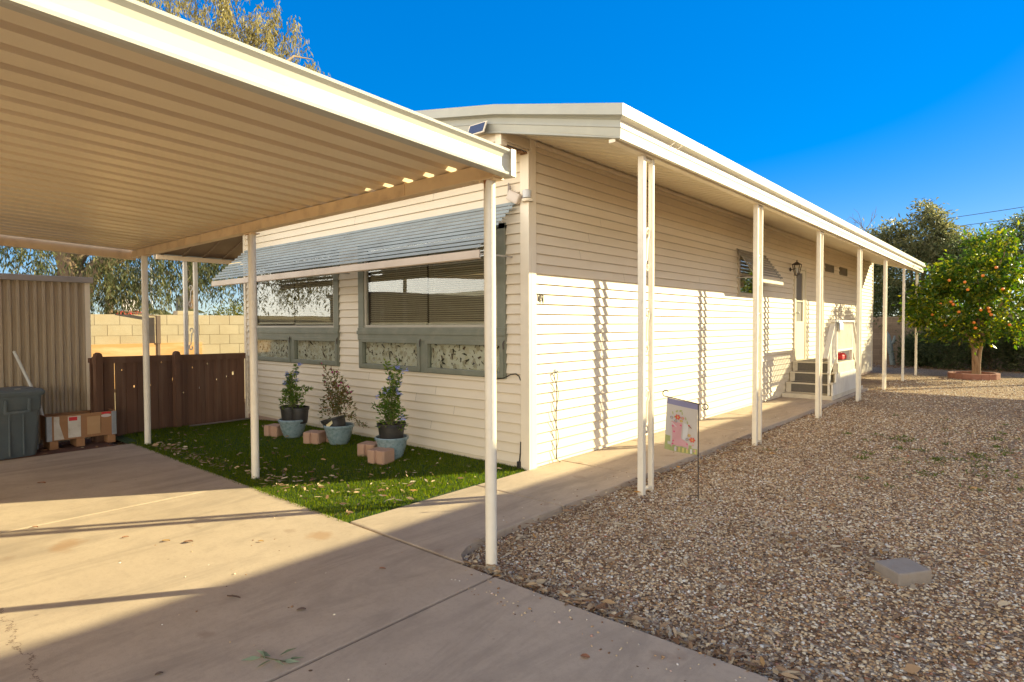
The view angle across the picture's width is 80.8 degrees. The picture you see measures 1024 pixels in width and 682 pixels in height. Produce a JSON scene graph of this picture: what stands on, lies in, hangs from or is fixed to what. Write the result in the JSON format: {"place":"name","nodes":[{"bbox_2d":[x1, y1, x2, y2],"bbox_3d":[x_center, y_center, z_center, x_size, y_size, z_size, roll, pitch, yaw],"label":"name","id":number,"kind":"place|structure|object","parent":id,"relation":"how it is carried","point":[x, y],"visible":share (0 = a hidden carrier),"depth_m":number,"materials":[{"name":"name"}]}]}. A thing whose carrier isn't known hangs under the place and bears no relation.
{"place":"outdoors","nodes":[
{"label":"outdoors","id":0,"kind":"place"},
{"bbox_2d":[0,443,777,681],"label":"driveway","id":1,"kind":"structure","parent":0,"point":[79,602],"depth_m":3.17,"materials":[{"name":"concrete"}]},
{"bbox_2d":[243,648,302,667],"bbox_3d":[-1.030,1.370,2.601,0.265,0.025,0.149,0,2,-2],"label":"eucalyptus sprig","id":2,"kind":"object","parent":1,"relation":"on","point":[263,653],"visible":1,"depth_m":2.60,"materials":[{"name":"green plant"}]},
{"bbox_2d":[0,0,1023,315],"label":"sky","id":3,"kind":"structure","parent":0,"point":[867,107],"materials":[{"name":"blue"}]},
{"bbox_2d":[5,364,1023,681],"bbox_3d":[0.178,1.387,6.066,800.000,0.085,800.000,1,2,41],"label":"ground","id":4,"kind":"structure","parent":0,"point":[872,380],"depth_m":4.22,"materials":[{"name":"gravel"}]},
{"bbox_2d":[0,273,92,444],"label":"storage shed","id":5,"kind":"structure","parent":4,"relation":"on","point":[45,327],"depth_m":7.59,"materials":[{"name":"beige metal"}]},
{"bbox_2d":[0,439,115,460],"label":"dirt strip","id":6,"kind":"object","parent":4,"relation":"on","point":[67,446],"depth_m":7.34,"materials":[{"name":"brown soil"}]},
{"bbox_2d":[0,386,44,459],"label":"trash bin","id":7,"kind":"object","parent":6,"relation":"on","point":[20,407],"visible":1,"depth_m":6.78,"materials":[{"name":"plastic"}]},
{"bbox_2d":[13,351,43,414],"bbox_3d":[-5.808,0.700,7.294,0.381,1.169,0.033,-1,2,-18],"label":"white pole","id":8,"kind":"object","parent":6,"relation":"on","point":[24,374],"visible":0.4,"depth_m":7.25,"materials":[{"name":"white metal"}]},
{"bbox_2d":[40,409,116,449],"bbox_3d":[-5.409,1.096,7.525,0.311,0.405,0.726,1,2,40],"label":"cardboard box","id":9,"kind":"object","parent":6,"relation":"on","point":[76,428],"visible":1,"depth_m":7.41,"materials":[{"name":"brown cardboard"}]},
{"bbox_2d":[116,300,139,314],"bbox_3d":[-18.968,-0.610,29.717,0.110,2.900,1.400,1,2,41],"label":"roadside sign","id":10,"kind":"object","parent":4,"relation":"on","point":[130,308],"visible":0.04,"depth_m":29.76,"materials":[{"name":"white"}]},
{"bbox_2d":[88,262,182,310],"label":"tree","id":11,"kind":"object","parent":4,"relation":"on","point":[178,304],"visible":0.19,"depth_m":59.19,"materials":[{"name":"green plant"}]},
{"bbox_2d":[124,310,160,354],"bbox_3d":[-6.991,0.351,11.417,0.061,1.850,0.603,1,2,42],"label":"steel post","id":12,"kind":"object","parent":4,"relation":"on","point":[158,330],"visible":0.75,"depth_m":11.58,"materials":[{"name":"metal"}]},
{"bbox_2d":[138,254,150,444],"bbox_3d":[-4.525,0.146,7.446,0.150,2.410,0.090,1,2,41],"label":"carport post","id":13,"kind":"object","parent":4,"relation":"on","point":[146,355],"visible":0.92,"depth_m":7.42,"materials":[{"name":"white metal"}]},
{"bbox_2d":[0,0,330,315],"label":"eucalyptus tree","id":14,"kind":"object","parent":4,"relation":"on","point":[97,269],"visible":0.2,"depth_m":16.08,"materials":[{"name":"green plant"}]},
{"bbox_2d":[88,351,244,442],"bbox_3d":[-4.895,0.751,8.837,0.155,1.271,2.524,0,2,21],"label":"wooden fence","id":15,"kind":"object","parent":4,"relation":"on","point":[181,399],"visible":0.73,"depth_m":8.71,"materials":[{"name":"brown wood"}]},
{"bbox_2d":[90,311,244,383],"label":"block wall","id":16,"kind":"structure","parent":4,"relation":"on","point":[220,334],"depth_m":11.91,"materials":[{"name":"concrete block"},{"name":"mortar"}]},
{"bbox_2d":[91,342,201,386],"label":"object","id":17,"kind":"structure","parent":16,"relation":"attached to","point":[107,350],"depth_m":11.31,"materials":[{"name":"beige"}]},
{"bbox_2d":[141,309,206,314],"bbox_3d":[-12.166,-0.071,21.557,2.329,2.213,2.320,1,2,41],"label":"shrub","id":18,"kind":"object","parent":4,"relation":"on","point":[157,312],"visible":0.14,"depth_m":21.54,"materials":[{"name":"green plant"}]},
{"bbox_2d":[182,261,199,387],"bbox_3d":[-5.631,-0.037,10.573,0.060,2.700,0.230,1,2,41],"label":"porch post","id":19,"kind":"object","parent":4,"relation":"on","point":[195,307],"visible":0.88,"depth_m":10.56,"materials":[{"name":"white metal"}]},
{"bbox_2d":[188,270,193,309],"bbox_3d":[-14.272,-3.627,26.673,4.184,9.057,4.172,1,2,41],"label":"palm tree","id":20,"kind":"object","parent":4,"relation":"on","point":[190,303],"depth_m":26.58,"materials":[{"name":"green plant"}]},
{"bbox_2d":[198,292,243,315],"bbox_3d":[-7.746,-0.122,17.724,2.403,2.529,3.444,1,2,41],"label":"shrub","id":21,"kind":"object","parent":4,"relation":"on","point":[233,313],"visible":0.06,"depth_m":17.16,"materials":[{"name":"green plant"}]},
{"bbox_2d":[116,419,526,522],"bbox_3d":[-2.914,1.318,7.305,6.308,0.097,2.190,1,2,41],"label":"lawn base","id":22,"kind":"object","parent":4,"relation":"on","point":[124,439],"visible":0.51,"depth_m":5.98,"materials":[{"name":"green plant"}]},
{"bbox_2d":[189,417,250,426],"bbox_3d":[-4.508,1.265,9.477,0.030,0.075,1.277,0,2,23],"label":"loose board","id":23,"kind":"object","parent":22,"relation":"on","point":[220,421],"visible":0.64,"depth_m":9.38,"materials":[{"name":"brown wood"}]},
{"bbox_2d":[243,232,259,479],"bbox_3d":[-2.465,0.168,5.745,0.150,2.380,0.090,1,2,41],"label":"carport post","id":24,"kind":"object","parent":22,"relation":"on","point":[253,347],"visible":0.93,"depth_m":5.72,"materials":[{"name":"white metal"}]},
{"bbox_2d":[264,423,282,436],"bbox_3d":[-3.146,1.183,8.001,0.220,0.140,0.200,0,2,21],"label":"paver block","id":25,"kind":"object","parent":22,"relation":"on","point":[273,429],"depth_m":7.92,"materials":[{"name":"concrete"}]},
{"bbox_2d":[278,418,305,437],"bbox_3d":[-2.870,1.136,7.891,0.376,0.240,0.376,1,2,41],"label":"blue planter","id":26,"kind":"object","parent":22,"relation":"on","point":[294,428],"visible":0.81,"depth_m":7.76,"materials":[{"name":"ceramic"}]},
{"bbox_2d":[278,363,312,423],"bbox_3d":[-2.865,0.675,7.880,0.371,0.791,0.572,-1,2,-35],"label":"potted plant","id":27,"kind":"object","parent":26,"relation":"in","point":[291,411],"visible":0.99,"depth_m":7.80,"materials":[{"name":"green plant"}]},
{"bbox_2d":[303,430,325,443],"bbox_3d":[-2.443,1.191,7.468,0.220,0.140,0.200,0,2,15],"label":"paver block","id":28,"kind":"object","parent":22,"relation":"on","point":[315,436],"depth_m":7.39,"materials":[{"name":"concrete"}]},
{"bbox_2d":[323,422,354,444],"bbox_3d":[-2.127,1.143,7.404,0.376,0.240,0.376,1,2,41],"label":"blue planter","id":29,"kind":"object","parent":22,"relation":"on","point":[340,435],"visible":0.92,"depth_m":7.28,"materials":[{"name":"ceramic"}]},
{"bbox_2d":[317,363,368,429],"bbox_3d":[-2.089,0.720,7.364,0.936,0.882,0.430,1,2,41],"label":"potted plant","id":30,"kind":"object","parent":29,"relation":"in","point":[338,421],"visible":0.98,"depth_m":7.37,"materials":[{"name":"green plant"}]},
{"bbox_2d":[357,441,376,456],"bbox_3d":[-1.593,1.212,6.755,0.220,0.140,0.200,0,2,17],"label":"paver block","id":31,"kind":"object","parent":22,"relation":"on","point":[363,447],"depth_m":6.68,"materials":[{"name":"concrete"}]},
{"bbox_2d":[367,447,393,464],"bbox_3d":[-1.391,1.218,6.393,0.220,0.140,0.200,0,2,25],"label":"paver block","id":32,"kind":"object","parent":22,"relation":"on","point":[379,455],"depth_m":6.32,"materials":[{"name":"pink concrete"}]},
{"bbox_2d":[374,434,408,459],"bbox_3d":[-1.322,1.165,6.623,0.376,0.240,0.376,1,2,41],"label":"blue planter","id":33,"kind":"object","parent":22,"relation":"on","point":[398,445],"visible":0.66,"depth_m":6.50,"materials":[{"name":"ceramic"}]},
{"bbox_2d":[371,357,408,438],"bbox_3d":[-1.342,0.640,6.662,0.360,0.925,0.610,-1,2,-22],"label":"potted plant","id":34,"kind":"object","parent":33,"relation":"in","point":[389,427],"visible":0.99,"depth_m":6.55,"materials":[{"name":"green plant"}]},
{"bbox_2d":[438,536,484,565],"bbox_3d":[-0.214,1.397,3.945,0.245,0.099,0.512,1,2,41],"label":"walkway corner","id":35,"kind":"object","parent":4,"relation":"on","point":[457,553],"visible":0.4,"depth_m":3.90,"materials":[{"name":"concrete"}]},
{"bbox_2d":[475,176,503,572],"bbox_3d":[-0.131,0.239,3.661,0.150,2.430,0.090,1,2,41],"label":"carport post","id":36,"kind":"object","parent":4,"relation":"on","point":[490,373],"visible":0.91,"depth_m":3.63,"materials":[{"name":"white metal"}]},
{"bbox_2d":[0,0,515,259],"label":"carport roof","id":37,"kind":"structure","parent":36,"relation":"on","point":[131,129],"depth_m":3.32,"materials":[{"name":"white paint"}]},
{"bbox_2d":[153,103,925,469],"bbox_3d":[3.020,-0.878,13.919,8.842,4.193,17.606,1,2,41],"label":"mobile home","id":38,"kind":"object","parent":4,"relation":"on","point":[567,239],"visible":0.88,"depth_m":7.34,"materials":[{"name":"beige"}]},
{"bbox_2d":[248,250,340,365],"bbox_3d":[-3.311,-0.474,9.047,2.594,1.605,0.132,1,2,41],"label":"window","id":39,"kind":"structure","parent":38,"relation":"in","point":[318,343],"depth_m":8.91,"materials":[{"name":"glass"}]},
{"bbox_2d":[211,202,514,286],"bbox_3d":[-2.345,-1.131,7.805,5.900,0.617,0.582,1,2,41],"label":"window awning","id":40,"kind":"object","parent":38,"relation":"attached to","point":[439,258],"depth_m":7.05,"materials":[{"name":"metal"}]},
{"bbox_2d":[357,223,507,378],"bbox_3d":[-1.021,-0.430,7.053,2.599,1.605,0.132,1,2,41],"label":"window","id":41,"kind":"structure","parent":38,"relation":"in","point":[457,347],"depth_m":6.99,"materials":[{"name":"glass"}]},
{"bbox_2d":[468,120,487,134],"bbox_3d":[-0.307,-2.029,5.740,0.230,0.155,0.138,1,2,41],"label":"solar light","id":42,"kind":"object","parent":38,"relation":"attached to","point":[477,128],"visible":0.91,"depth_m":5.69,"materials":[{"name":"plastic"}]},
{"bbox_2d":[483,373,520,380],"bbox_3d":[-0.162,0.364,6.288,0.668,0.081,0.016,1,2,41],"label":"loose cable","id":43,"kind":"object","parent":38,"relation":"attached to","point":[509,375],"visible":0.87,"depth_m":6.16,"materials":[{"name":"grey rubber"}]},
{"bbox_2d":[517,442,520,468],"bbox_3d":[0.073,1.159,6.092,0.042,0.280,0.032,1,2,41],"label":"ground cable","id":44,"kind":"object","parent":38,"relation":"attached to","point":[518,464],"visible":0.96,"depth_m":6.09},
{"bbox_2d":[506,183,533,204],"bbox_3d":[0.081,-1.482,6.021,0.308,0.239,0.125,1,2,41],"label":"security light","id":45,"kind":"object","parent":38,"relation":"attached to","point":[514,197],"visible":1,"depth_m":5.97,"materials":[{"name":"plastic"}]},
{"bbox_2d":[538,294,543,302],"bbox_3d":[0.292,-0.433,6.126,0.010,0.095,0.088,1,2,41],"label":"house number","id":46,"kind":"object","parent":38,"relation":"attached to","point":[539,298],"visible":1,"depth_m":6.12,"materials":[{"name":"metal"}]},
{"bbox_2d":[554,369,560,461],"bbox_3d":[0.469,0.788,6.324,0.043,0.985,0.088,1,2,41],"label":"hanging cord","id":47,"kind":"object","parent":38,"relation":"hanging from","point":[555,371],"visible":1,"depth_m":6.33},
{"bbox_2d":[737,251,752,296],"bbox_3d":[4.183,-1.154,10.625,0.098,0.750,1.190,1,2,41],"label":"side window","id":48,"kind":"structure","parent":38,"relation":"in","point":[745,285],"depth_m":10.52,"materials":[{"name":"clear glass"}]},
{"bbox_2d":[736,249,782,285],"bbox_3d":[4.338,-1.275,10.507,0.342,0.567,1.400,1,2,41],"label":"window awning","id":49,"kind":"object","parent":38,"relation":"attached to","point":[768,280],"depth_m":10.46,"materials":[{"name":"metal"}]},
{"bbox_2d":[789,260,801,277],"bbox_3d":[5.751,-1.458,12.215,0.210,0.359,0.156,1,2,41],"label":"wall lantern","id":50,"kind":"object","parent":38,"relation":"attached to","point":[797,269],"depth_m":12.19,"materials":[{"name":"metal"}]},
{"bbox_2d":[792,266,806,360],"bbox_3d":[6.136,-0.570,12.802,0.125,2.010,0.870,1,2,41],"label":"door","id":51,"kind":"structure","parent":38,"relation":"in","point":[799,345],"depth_m":12.85,"materials":[{"name":"paint"}]},
{"bbox_2d":[822,279,824,356],"bbox_3d":[7.274,-0.534,14.114,0.087,1.840,0.087,1,2,41],"label":"wall pipe","id":52,"kind":"object","parent":38,"relation":"attached to","point":[823,319],"depth_m":14.08,"materials":[{"name":"white metal"}]},
{"bbox_2d":[351,387,868,555],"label":"walkway","id":53,"kind":"structure","parent":4,"relation":"on","point":[439,524],"depth_m":5.35,"materials":[{"name":"concrete"}]},
{"bbox_2d":[782,320,862,399],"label":"entry steps","id":54,"kind":"structure","parent":53,"relation":"on","point":[838,378],"depth_m":12.03,"materials":[{"name":"paint"}]},
{"bbox_2d":[838,322,842,329],"bbox_3d":[6.427,-0.313,11.873,0.130,0.210,0.360,1,2,41],"label":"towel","id":55,"kind":"object","parent":54,"relation":"on","point":[840,325],"visible":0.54,"depth_m":11.84,"materials":[{"name":"white fabric"}]},
{"bbox_2d":[637,155,654,495],"bbox_3d":[1.192,-0.118,5.348,0.056,2.993,0.214,1,2,41],"label":"porch post","id":56,"kind":"object","parent":4,"relation":"on","point":[645,327],"visible":0.95,"depth_m":5.30,"materials":[{"name":"white metal"}]},
{"bbox_2d":[662,390,708,499],"bbox_3d":[1.481,0.926,5.145,0.395,1.024,0.009,0,2,0],"label":"flag stand","id":57,"kind":"object","parent":4,"relation":"on","point":[698,435],"visible":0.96,"depth_m":5.13,"materials":[{"name":"metal"}]},
{"bbox_2d":[664,398,697,454],"bbox_3d":[1.441,0.727,5.127,0.294,0.492,0.032,0,2,-2],"label":"garden flag","id":58,"kind":"object","parent":57,"relation":"attached to","point":[681,427],"visible":1,"depth_m":5.13,"materials":[{"name":"fabric"}]},
{"bbox_2d":[752,204,762,445],"bbox_3d":[3.057,-0.183,7.489,0.056,2.993,0.214,1,2,41],"label":"porch post","id":59,"kind":"object","parent":4,"relation":"on","point":[757,323],"visible":0.98,"depth_m":7.44,"materials":[{"name":"white metal"}]},
{"bbox_2d":[815,231,823,417],"bbox_3d":[4.909,-0.247,9.615,0.056,2.993,0.214,1,2,41],"label":"porch post","id":60,"kind":"object","parent":4,"relation":"on","point":[819,325],"visible":0.95,"depth_m":9.55,"materials":[{"name":"white metal"}]},
{"bbox_2d":[856,248,862,400],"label":"porch post","id":61,"kind":"object","parent":4,"relation":"on","point":[859,324],"visible":1,"depth_m":11.71,"materials":[{"name":"white metal"}]},
{"bbox_2d":[846,209,875,230],"bbox_3d":[14.972,-2.676,27.996,3.775,6.930,3.069,1,2,41],"label":"bare tree","id":62,"kind":"object","parent":4,"relation":"on","point":[860,220],"visible":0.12,"depth_m":27.55,"materials":[{"name":"plant"}]},
{"bbox_2d":[882,259,887,389],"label":"porch post","id":63,"kind":"object","parent":4,"relation":"on","point":[884,337],"visible":0.96,"depth_m":13.70,"materials":[{"name":"white metal"}]},
{"bbox_2d":[887,332,895,364],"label":"cactus","id":64,"kind":"object","parent":4,"relation":"on","point":[890,342],"visible":0.73,"depth_m":21.67,"materials":[{"name":"plant"}]},
{"bbox_2d":[763,413,1023,491],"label":"weeds","id":65,"kind":"object","parent":4,"relation":"on","point":[945,459],"visible":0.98,"depth_m":6.66,"materials":[{"name":"green plant"}]},
{"bbox_2d":[850,259,955,330],"bbox_3d":[14.471,-1.798,23.701,5.719,5.454,3.799,1,2,41],"label":"green tree","id":66,"kind":"object","parent":4,"relation":"on","point":[877,304],"visible":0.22,"depth_m":22.84,"materials":[{"name":"green plant"}]},
{"bbox_2d":[901,267,904,380],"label":"porch post","id":67,"kind":"object","parent":4,"relation":"on","point":[903,326],"visible":0.94,"depth_m":15.65,"materials":[{"name":"white metal"}]},
{"bbox_2d":[875,558,931,586],"bbox_3d":[2.303,1.376,3.549,0.220,0.112,0.186,-3,4,-10],"label":"concrete block","id":68,"kind":"object","parent":4,"relation":"on","point":[899,572],"depth_m":3.49,"materials":[{"name":"grey concrete"}]},
{"bbox_2d":[832,197,986,315],"bbox_3d":[15.600,-2.343,23.766,6.149,6.547,3.916,1,2,41],"label":"grey tree","id":69,"kind":"object","parent":4,"relation":"on","point":[926,248],"visible":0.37,"depth_m":23.01,"materials":[{"name":"green plant"}]},
{"bbox_2d":[914,272,917,375],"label":"porch post","id":70,"kind":"object","parent":4,"relation":"on","point":[915,369],"visible":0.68,"depth_m":17.36,"materials":[{"name":"white metal"}]},
{"bbox_2d":[888,327,945,367],"bbox_3d":[14.047,0.238,20.868,1.716,1.539,2.079,0,2,2],"label":"shrub","id":71,"kind":"object","parent":4,"relation":"on","point":[909,344],"visible":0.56,"depth_m":20.74,"materials":[{"name":"green plant"}]},
{"bbox_2d":[872,315,1023,368],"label":"block wall","id":72,"kind":"structure","parent":4,"relation":"on","point":[893,325],"depth_m":22.23,"materials":[{"name":"brown brick"}]},
{"bbox_2d":[872,361,1023,372],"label":"ground cover","id":73,"kind":"object","parent":4,"relation":"on","point":[892,365],"visible":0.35,"depth_m":19.69,"materials":[{"name":"green plant"}]},
{"bbox_2d":[912,315,987,369],"bbox_3d":[14.376,-0.034,19.628,2.277,2.153,1.922,1,2,41],"label":"shrub","id":74,"kind":"object","parent":4,"relation":"on","point":[950,358],"visible":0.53,"depth_m":19.58,"materials":[{"name":"green plant"}]},
{"bbox_2d":[892,220,1023,373],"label":"orange tree","id":75,"kind":"object","parent":4,"relation":"on","point":[983,294],"visible":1,"depth_m":16.13,"materials":[{"name":"green plant"}]},
{"bbox_2d":[923,208,1023,315],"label":"green tree","id":76,"kind":"object","parent":4,"relation":"on","point":[1016,226],"visible":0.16,"depth_m":21.04,"materials":[{"name":"green plant"}]},
{"bbox_2d":[947,371,999,379],"bbox_3d":[12.608,0.940,16.450,1.140,0.155,1.350,1,2,41],"label":"tree edging","id":77,"kind":"object","parent":4,"relation":"on","point":[968,375],"visible":0.94,"depth_m":16.02,"materials":[{"name":"brick"}]},
{"bbox_2d":[956,314,1023,371],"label":"shrub","id":78,"kind":"object","parent":4,"relation":"on","point":[989,351],"visible":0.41,"depth_m":18.97,"materials":[{"name":"green plant"}]},
{"bbox_2d":[990,313,1023,372],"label":"shrub","id":79,"kind":"object","parent":4,"relation":"on","point":[1019,355],"visible":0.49,"depth_m":18.48,"materials":[{"name":"green plant"}]},
{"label":"utility pole","id":80,"kind":"object","parent":4,"relation":"on","visible":0},
{"bbox_2d":[867,207,1021,229],"bbox_3d":[32.805,-8.883,35.702,0.034,2.334,38.212,-2,2,-43],"label":"power line","id":81,"kind":"object","parent":80,"relation":"attached to","point":[973,214],"visible":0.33,"depth_m":38.63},
{"bbox_2d":[838,353,846,359],"bbox_3d":[6.949,0.321,12.831,0.260,0.138,0.380,1,2,41],"label":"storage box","id":82,"kind":"object","parent":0,"point":[841,356],"visible":0.53,"depth_m":12.66,"materials":[{"name":"red plastic"}]}
]}

